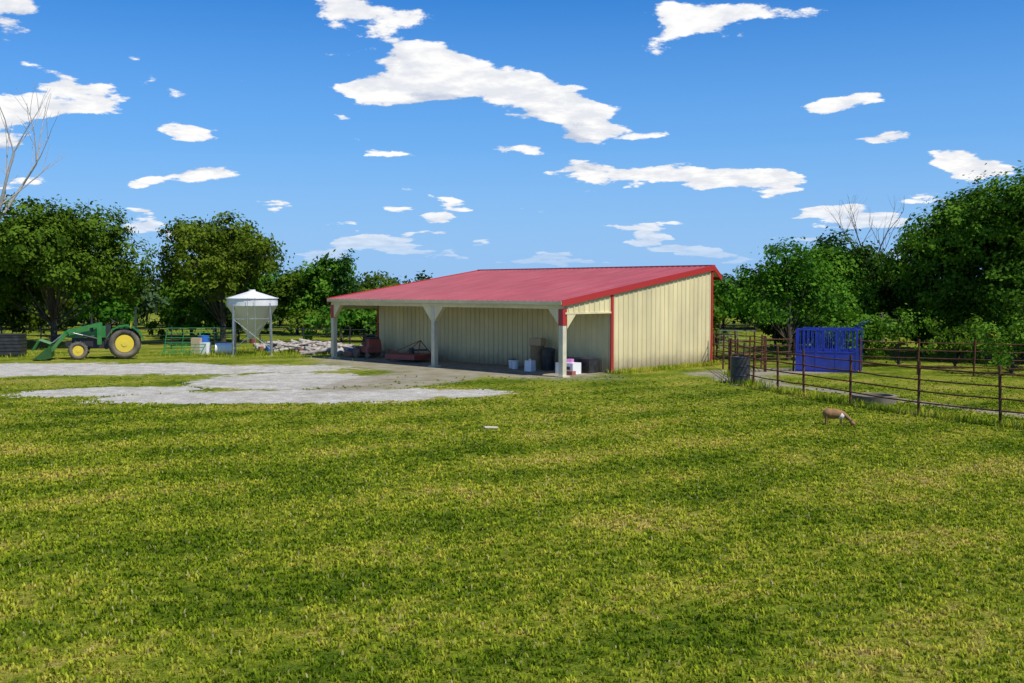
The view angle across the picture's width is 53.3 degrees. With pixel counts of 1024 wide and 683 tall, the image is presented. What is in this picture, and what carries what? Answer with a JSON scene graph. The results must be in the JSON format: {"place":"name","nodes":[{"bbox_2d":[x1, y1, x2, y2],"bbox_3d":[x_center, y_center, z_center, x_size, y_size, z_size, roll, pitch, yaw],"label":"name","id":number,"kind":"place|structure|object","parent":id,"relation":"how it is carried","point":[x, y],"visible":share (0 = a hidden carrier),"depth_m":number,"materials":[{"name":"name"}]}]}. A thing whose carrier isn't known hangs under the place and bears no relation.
{"place":"outdoors","nodes":[
{"label":"outdoors","id":0,"kind":"place"},
{"bbox_2d":[0,373,1023,682],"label":"lawn","id":1,"kind":"structure","parent":0,"point":[790,593],"depth_m":14.04,"materials":[{"name":"green plant"}]},
{"bbox_2d":[0,312,1023,682],"bbox_3d":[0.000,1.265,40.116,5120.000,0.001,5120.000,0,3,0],"label":"ground","id":2,"kind":"structure","parent":0,"point":[288,378],"depth_m":15.34,"materials":[{"name":"green plant"}]},
{"bbox_2d":[0,333,26,356],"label":"water tank","id":3,"kind":"object","parent":2,"relation":"on","point":[14,344],"visible":0.94,"depth_m":50.22,"materials":[{"name":"plastic"}]},
{"bbox_2d":[0,300,37,333],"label":"brush","id":4,"kind":"object","parent":2,"relation":"on","point":[5,317],"visible":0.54,"depth_m":64.12,"materials":[{"name":"green plant"}]},
{"bbox_2d":[0,80,66,220],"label":"dead tree","id":5,"kind":"object","parent":2,"relation":"on","point":[21,187],"visible":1,"depth_m":54.36,"materials":[{"name":"grey wood"}]},
{"bbox_2d":[7,285,77,338],"bbox_3d":[-30.181,-1.912,65.531,4.181,4.069,4.628,0,3,0],"label":"brush","id":6,"kind":"object","parent":2,"relation":"on","point":[34,325],"visible":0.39,"depth_m":64.54,"materials":[{"name":"green plant"}]},
{"bbox_2d":[30,293,99,328],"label":"tree","id":7,"kind":"object","parent":2,"relation":"on","point":[75,321],"visible":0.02,"depth_m":83.58,"materials":[{"name":"green plant"}]},
{"bbox_2d":[0,192,169,344],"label":"tree","id":8,"kind":"object","parent":2,"relation":"on","point":[49,250],"visible":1,"depth_m":56.74,"materials":[{"name":"green plant"}]},
{"bbox_2d":[31,307,143,359],"bbox_3d":[-20.218,-0.373,48.754,4.915,2.485,2.100,-1,3,-20],"label":"tractor","id":9,"kind":"object","parent":2,"relation":"on","point":[123,342],"visible":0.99,"depth_m":48.39,"materials":[{"name":"metal"}]},
{"bbox_2d":[55,245,147,325],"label":"tree","id":10,"kind":"object","parent":2,"relation":"on","point":[104,312],"visible":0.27,"depth_m":70.27,"materials":[{"name":"green plant"}]},
{"bbox_2d":[97,286,145,327],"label":"tree","id":11,"kind":"object","parent":2,"relation":"on","point":[113,323],"depth_m":88.19,"materials":[{"name":"green plant"}]},
{"bbox_2d":[113,283,165,328],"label":"tree","id":12,"kind":"object","parent":2,"relation":"on","point":[149,303],"visible":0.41,"depth_m":85.87,"materials":[{"name":"green plant"}]},
{"bbox_2d":[142,272,173,325],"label":"tree","id":13,"kind":"object","parent":2,"relation":"on","point":[152,280],"visible":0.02,"depth_m":92.40,"materials":[{"name":"green plant"}]},
{"bbox_2d":[142,306,213,339],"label":"brush","id":14,"kind":"object","parent":2,"relation":"on","point":[175,321],"visible":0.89,"depth_m":65.25,"materials":[{"name":"green plant"}]},
{"bbox_2d":[153,291,204,322],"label":"tree","id":15,"kind":"object","parent":2,"relation":"on","point":[166,302],"visible":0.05,"depth_m":87.30,"materials":[{"name":"green plant"}]},
{"bbox_2d":[161,344,205,353],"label":"green gate","id":16,"kind":"structure","parent":2,"relation":"on","point":[184,348],"depth_m":51.24,"materials":[{"name":"green metal"}]},
{"bbox_2d":[1,325,376,348],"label":"fence","id":17,"kind":"object","parent":2,"relation":"on","point":[259,335],"visible":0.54,"depth_m":56.74,"materials":[{"name":"black metal"}]},
{"bbox_2d":[156,277,230,336],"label":"tree","id":18,"kind":"object","parent":2,"relation":"on","point":[180,295],"visible":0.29,"depth_m":68.08,"materials":[{"name":"green plant"}]},
{"bbox_2d":[164,327,231,352],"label":"green gate","id":19,"kind":"structure","parent":2,"relation":"on","point":[217,337],"depth_m":52.70,"materials":[{"name":"green metal"}]},
{"bbox_2d":[191,335,234,354],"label":"storage containers","id":20,"kind":"object","parent":2,"relation":"on","point":[221,348],"visible":0.73,"depth_m":51.85,"materials":[{"name":"white plastic"}]},
{"bbox_2d":[149,209,294,341],"bbox_3d":[-17.640,-3.819,61.730,7.971,8.312,7.822,-2,3,-33],"label":"tree","id":21,"kind":"object","parent":2,"relation":"on","point":[225,259],"visible":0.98,"depth_m":60.56,"materials":[{"name":"green plant"}]},
{"bbox_2d":[186,294,266,340],"bbox_3d":[-18.497,-1.514,65.373,4.750,3.291,3.833,2,3,32],"label":"brush","id":22,"kind":"object","parent":2,"relation":"on","point":[200,311],"visible":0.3,"depth_m":64.78,"materials":[{"name":"green plant"}]},
{"bbox_2d":[206,292,283,341],"bbox_3d":[-17.508,-1.530,64.188,4.391,3.447,5.163,1,3,20],"label":"brush","id":23,"kind":"object","parent":2,"relation":"on","point":[228,318],"visible":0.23,"depth_m":63.72,"materials":[{"name":"green plant"}]},
{"bbox_2d":[225,290,278,355],"bbox_3d":[-13.144,-0.975,51.690,2.630,3.301,2.686,-1,3,-12],"label":"feed bin","id":24,"kind":"object","parent":2,"relation":"on","point":[252,311],"visible":0.98,"depth_m":50.94,"materials":[{"name":"beige metal"}]},
{"bbox_2d":[238,269,291,332],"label":"tree","id":25,"kind":"object","parent":2,"relation":"on","point":[270,279],"visible":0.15,"depth_m":76.20,"materials":[{"name":"green plant"}]},
{"bbox_2d":[253,340,298,350],"bbox_3d":[-12.611,0.238,55.610,3.878,0.686,2.816,2,4,40],"label":"debris pile","id":26,"kind":"object","parent":2,"relation":"on","point":[277,344],"visible":0.49,"depth_m":54.84,"materials":[{"name":"grey wood"}]},
{"bbox_2d":[272,264,290,325],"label":"tree","id":27,"kind":"object","parent":2,"relation":"on","point":[280,322],"depth_m":93.71,"materials":[{"name":"green plant"}]},
{"bbox_2d":[266,263,337,334],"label":"tree","id":28,"kind":"object","parent":2,"relation":"on","point":[288,284],"visible":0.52,"depth_m":74.56,"materials":[{"name":"green plant"}]},
{"bbox_2d":[282,305,326,340],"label":"brush","id":29,"kind":"object","parent":2,"relation":"on","point":[293,316],"visible":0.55,"depth_m":65.23,"materials":[{"name":"green plant"}]},
{"bbox_2d":[274,338,341,353],"bbox_3d":[-10.678,0.248,54.067,3.719,0.839,2.752,0,3,8],"label":"debris pile","id":30,"kind":"object","parent":2,"relation":"on","point":[301,344],"visible":0.5,"depth_m":53.63,"materials":[{"name":"grey wood"}]},
{"bbox_2d":[285,249,358,334],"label":"tree","id":31,"kind":"object","parent":2,"relation":"on","point":[326,285],"visible":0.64,"depth_m":72.56,"materials":[{"name":"green plant"}]},
{"bbox_2d":[299,341,360,354],"bbox_3d":[-8.857,0.370,52.530,4.241,0.715,2.895,-2,4,-35],"label":"debris pile","id":32,"kind":"object","parent":2,"relation":"on","point":[326,348],"visible":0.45,"depth_m":52.05,"materials":[{"name":"grey wood"}]},
{"bbox_2d":[299,303,376,341],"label":"brush","id":33,"kind":"object","parent":2,"relation":"on","point":[352,316],"visible":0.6,"depth_m":62.53,"materials":[{"name":"green plant"}]},
{"bbox_2d":[321,248,362,336],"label":"tree","id":34,"kind":"object","parent":2,"relation":"on","point":[344,259],"visible":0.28,"depth_m":70.75,"materials":[{"name":"green plant"}]},
{"bbox_2d":[341,308,376,340],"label":"brush","id":35,"kind":"object","parent":2,"relation":"on","point":[346,331],"visible":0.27,"depth_m":64.08,"materials":[{"name":"green plant"}]},
{"bbox_2d":[337,272,380,288],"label":"tree","id":36,"kind":"object","parent":2,"relation":"on","point":[360,279],"visible":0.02,"depth_m":93.74,"materials":[{"name":"green plant"}]},
{"bbox_2d":[361,271,391,285],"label":"tree","id":37,"kind":"object","parent":2,"relation":"on","point":[378,274],"visible":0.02,"depth_m":95.07,"materials":[{"name":"green plant"}]},
{"bbox_2d":[350,270,404,313],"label":"tree","id":38,"kind":"object","parent":2,"relation":"on","point":[368,286],"visible":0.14,"depth_m":72.38,"materials":[{"name":"green plant"}]},
{"bbox_2d":[384,270,432,286],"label":"tree","id":39,"kind":"object","parent":2,"relation":"on","point":[419,277],"visible":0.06,"depth_m":94.92,"materials":[{"name":"green plant"}]},
{"bbox_2d":[339,356,603,375],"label":"porch floor","id":40,"kind":"structure","parent":2,"relation":"on","point":[477,366],"depth_m":44.39,"materials":[{"name":"grey concrete"}]},
{"bbox_2d":[343,323,384,358],"bbox_3d":[-7.138,-0.044,49.847,1.350,1.712,2.252,-2,4,-35],"label":"riding mower","id":41,"kind":"object","parent":40,"relation":"on","point":[370,345],"visible":1,"depth_m":49.23,"materials":[{"name":"red metal"}]},
{"bbox_2d":[384,340,430,359],"bbox_3d":[-4.853,0.429,47.158,2.880,1.035,1.590,2,4,37],"label":"rotary cutter","id":42,"kind":"object","parent":40,"relation":"on","point":[410,355],"visible":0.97,"depth_m":46.58,"materials":[{"name":"red metal"}]},
{"bbox_2d":[508,338,598,374],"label":"storage containers","id":43,"kind":"object","parent":40,"relation":"on","point":[542,357],"visible":0.97,"depth_m":41.54,"materials":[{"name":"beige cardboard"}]},
{"bbox_2d":[0,345,1023,429],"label":"tall grass","id":44,"kind":"structure","parent":2,"relation":"on","point":[781,389],"depth_m":33.57,"materials":[{"name":"green plant"}]},
{"bbox_2d":[327,265,721,377],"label":"barn","id":45,"kind":"structure","parent":2,"relation":"on","point":[612,318],"depth_m":43.90,"materials":[{"name":"beige metal"}]},
{"bbox_2d":[713,295,736,347],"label":"brush","id":46,"kind":"object","parent":2,"relation":"on","point":[716,319],"visible":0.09,"depth_m":54.25,"materials":[{"name":"green plant"}]},
{"bbox_2d":[713,278,753,329],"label":"tree","id":47,"kind":"object","parent":2,"relation":"on","point":[719,290],"visible":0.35,"depth_m":79.27,"materials":[{"name":"green plant"}]},
{"bbox_2d":[721,269,749,327],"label":"tree","id":48,"kind":"object","parent":2,"relation":"on","point":[724,277],"visible":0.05,"depth_m":88.14,"materials":[{"name":"green plant"}]},
{"bbox_2d":[719,330,755,352],"bbox_3d":[11.450,0.012,51.867,1.796,1.185,0.051,1,3,13],"label":"metal frame","id":49,"kind":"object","parent":2,"relation":"on","point":[746,336],"depth_m":51.86,"materials":[{"name":"grey metal"}]},
{"bbox_2d":[730,356,749,383],"bbox_3d":[8.050,1.006,35.998,0.705,0.935,0.716,0,3,0],"label":"black barrel","id":50,"kind":"object","parent":2,"relation":"on","point":[739,369],"visible":0.81,"depth_m":35.71,"materials":[{"name":"plastic"}]},
{"bbox_2d":[716,331,764,371],"bbox_3d":[10.204,0.499,43.704,1.101,1.768,5.452,0,3,-9],"label":"corral fence","id":51,"kind":"object","parent":2,"relation":"on","point":[755,342],"visible":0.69,"depth_m":44.78,"materials":[{"name":"brown metal"}]},
{"bbox_2d":[732,266,752,325],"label":"tree","id":52,"kind":"object","parent":2,"relation":"on","point":[741,321],"visible":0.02,"depth_m":91.04,"materials":[{"name":"green plant"}]},
{"bbox_2d":[724,270,786,330],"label":"tree","id":53,"kind":"object","parent":2,"relation":"on","point":[741,286],"visible":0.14,"depth_m":82.04,"materials":[{"name":"green plant"}]},
{"bbox_2d":[728,336,795,371],"bbox_3d":[9.944,0.655,40.791,3.251,1.753,0.258,-1,3,-23],"label":"corral fence","id":54,"kind":"object","parent":2,"relation":"on","point":[766,345],"visible":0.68,"depth_m":40.94,"materials":[{"name":"brown metal"}]},
{"bbox_2d":[747,303,814,348],"bbox_3d":[15.103,-1.202,56.912,3.797,3.525,3.644,0,3,0],"label":"brush","id":55,"kind":"object","parent":2,"relation":"on","point":[769,329],"visible":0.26,"depth_m":56.62,"materials":[{"name":"green plant"}]},
{"bbox_2d":[725,236,859,360],"bbox_3d":[12.923,-1.954,47.607,6.187,5.975,5.135,-2,3,-28],"label":"tree","id":56,"kind":"object","parent":2,"relation":"on","point":[797,283],"visible":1,"depth_m":47.00,"materials":[{"name":"green plant"}]},
{"bbox_2d":[786,292,821,342],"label":"brush","id":57,"kind":"object","parent":2,"relation":"on","point":[806,333],"visible":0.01,"depth_m":56.31,"materials":[{"name":"green plant"}]},
{"bbox_2d":[795,320,870,372],"bbox_3d":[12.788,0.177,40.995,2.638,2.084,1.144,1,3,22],"label":"cattle chute","id":58,"kind":"object","parent":2,"relation":"on","point":[836,353],"visible":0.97,"depth_m":40.86,"materials":[{"name":"blue metal"}]},
{"bbox_2d":[794,303,872,347],"bbox_3d":[15.178,-0.400,48.063,3.584,2.832,2.851,1,3,24],"label":"brush","id":59,"kind":"object","parent":2,"relation":"on","point":[825,323],"visible":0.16,"depth_m":47.71,"materials":[{"name":"green plant"}]},
{"bbox_2d":[780,241,891,334],"bbox_3d":[16.169,-2.171,52.157,5.539,5.955,6.089,-2,4,-38],"label":"tree","id":60,"kind":"object","parent":2,"relation":"on","point":[863,291],"visible":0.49,"depth_m":51.16,"materials":[{"name":"green plant"}]},
{"bbox_2d":[821,408,855,425],"bbox_3d":[7.946,1.867,24.856,0.840,0.489,0.220,1,3,12],"label":"goat","id":61,"kind":"object","parent":2,"relation":"on","point":[828,413],"visible":0.91,"depth_m":24.79},
{"bbox_2d":[812,309,891,362],"bbox_3d":[14.718,-0.099,44.247,3.378,2.606,3.581,1,3,27],"label":"bush","id":62,"kind":"object","parent":2,"relation":"on","point":[868,331],"visible":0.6,"depth_m":43.81,"materials":[{"name":"green plant"}]},
{"bbox_2d":[825,331,889,359],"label":"brush","id":63,"kind":"object","parent":2,"relation":"on","point":[872,353],"visible":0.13,"depth_m":47.60,"materials":[{"name":"green plant"}]},
{"bbox_2d":[823,194,904,340],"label":"dead tree","id":64,"kind":"object","parent":2,"relation":"on","point":[854,225],"visible":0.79,"depth_m":66.07,"materials":[{"name":"grey wood"}]},
{"bbox_2d":[713,333,1023,424],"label":"fence","id":65,"kind":"object","parent":2,"relation":"on","point":[919,379],"visible":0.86,"depth_m":28.80,"materials":[{"name":"brown metal"}]},
{"bbox_2d":[838,302,901,339],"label":"brush","id":66,"kind":"object","parent":2,"relation":"on","point":[874,313],"visible":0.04,"depth_m":56.02,"materials":[{"name":"green plant"}]},
{"bbox_2d":[805,226,938,350],"bbox_3d":[19.122,-2.768,54.556,6.836,6.896,7.439,0,3,-8],"label":"tree","id":67,"kind":"object","parent":2,"relation":"on","point":[856,252],"visible":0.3,"depth_m":53.46,"materials":[{"name":"green plant"}]},
{"bbox_2d":[852,393,897,404],"bbox_3d":[10.550,1.673,29.723,1.280,0.240,1.280,0,3,0],"label":"trough","id":68,"kind":"object","parent":2,"relation":"on","point":[869,399],"visible":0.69,"depth_m":29.26,"materials":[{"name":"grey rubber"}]},
{"bbox_2d":[859,246,898,284],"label":"tree","id":69,"kind":"object","parent":2,"relation":"on","point":[878,256],"visible":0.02,"depth_m":69.80,"materials":[{"name":"green plant"}]},
{"bbox_2d":[883,311,922,325],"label":"tree","id":70,"kind":"object","parent":2,"relation":"on","point":[891,321],"visible":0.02,"depth_m":81.73,"materials":[{"name":"green plant"}]},
{"bbox_2d":[858,303,952,364],"bbox_3d":[16.662,-0.218,43.830,3.630,2.891,3.074,0,3,0],"label":"bush","id":71,"kind":"object","parent":2,"relation":"on","point":[895,326],"visible":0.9,"depth_m":43.38,"materials":[{"name":"green plant"}]},
{"bbox_2d":[888,254,952,325],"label":"tree","id":72,"kind":"object","parent":2,"relation":"on","point":[907,280],"depth_m":71.68,"materials":[{"name":"green plant"}]},
{"bbox_2d":[899,300,965,347],"bbox_3d":[23.185,-1.166,56.381,4.255,3.506,4.096,-3,4,-42],"label":"brush","id":73,"kind":"object","parent":2,"relation":"on","point":[918,320],"visible":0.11,"depth_m":55.77,"materials":[{"name":"green plant"}]},
{"bbox_2d":[859,338,1023,376],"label":"corral fence","id":74,"kind":"object","parent":2,"relation":"on","point":[919,350],"visible":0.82,"depth_m":39.16,"materials":[{"name":"brown metal"}]},
{"bbox_2d":[870,160,1023,359],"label":"tree","id":75,"kind":"object","parent":2,"relation":"on","point":[961,246],"visible":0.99,"depth_m":46.90,"materials":[{"name":"green plant"}]},
{"bbox_2d":[902,305,1012,346],"bbox_3d":[23.742,-0.979,54.423,5.405,3.338,5.694,1,3,11],"label":"brush","id":76,"kind":"object","parent":2,"relation":"on","point":[929,335],"visible":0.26,"depth_m":53.92,"materials":[{"name":"green plant"}]},
{"bbox_2d":[926,312,991,366],"bbox_3d":[18.933,-0.001,42.797,3.269,2.558,2.401,-3,4,-45],"label":"bush","id":77,"kind":"object","parent":2,"relation":"on","point":[960,333],"visible":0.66,"depth_m":42.57,"materials":[{"name":"green plant"}]},
{"bbox_2d":[925,302,1019,361],"bbox_3d":[21.384,-0.422,46.885,3.683,2.986,4.720,0,3,0],"label":"brush","id":78,"kind":"object","parent":2,"relation":"on","point":[988,321],"visible":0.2,"depth_m":47.22,"materials":[{"name":"green plant"}]},
{"bbox_2d":[950,309,1023,373],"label":"bush","id":79,"kind":"object","parent":2,"relation":"on","point":[1015,337],"visible":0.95,"depth_m":39.45,"materials":[{"name":"green plant"}]},
{"bbox_2d":[997,292,1023,324],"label":"tree","id":80,"kind":"object","parent":2,"relation":"on","point":[1020,312],"visible":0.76,"depth_m":41.50,"materials":[{"name":"green plant"}]},
{"bbox_2d":[1010,343,1023,359],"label":"brush","id":81,"kind":"object","parent":2,"relation":"on","point":[1019,351],"visible":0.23,"depth_m":46.99,"materials":[{"name":"green plant"}]},
{"bbox_2d":[0,0,1023,284],"label":"sky","id":82,"kind":"structure","parent":0,"point":[441,138],"materials":[{"name":"blue"}]}
]}

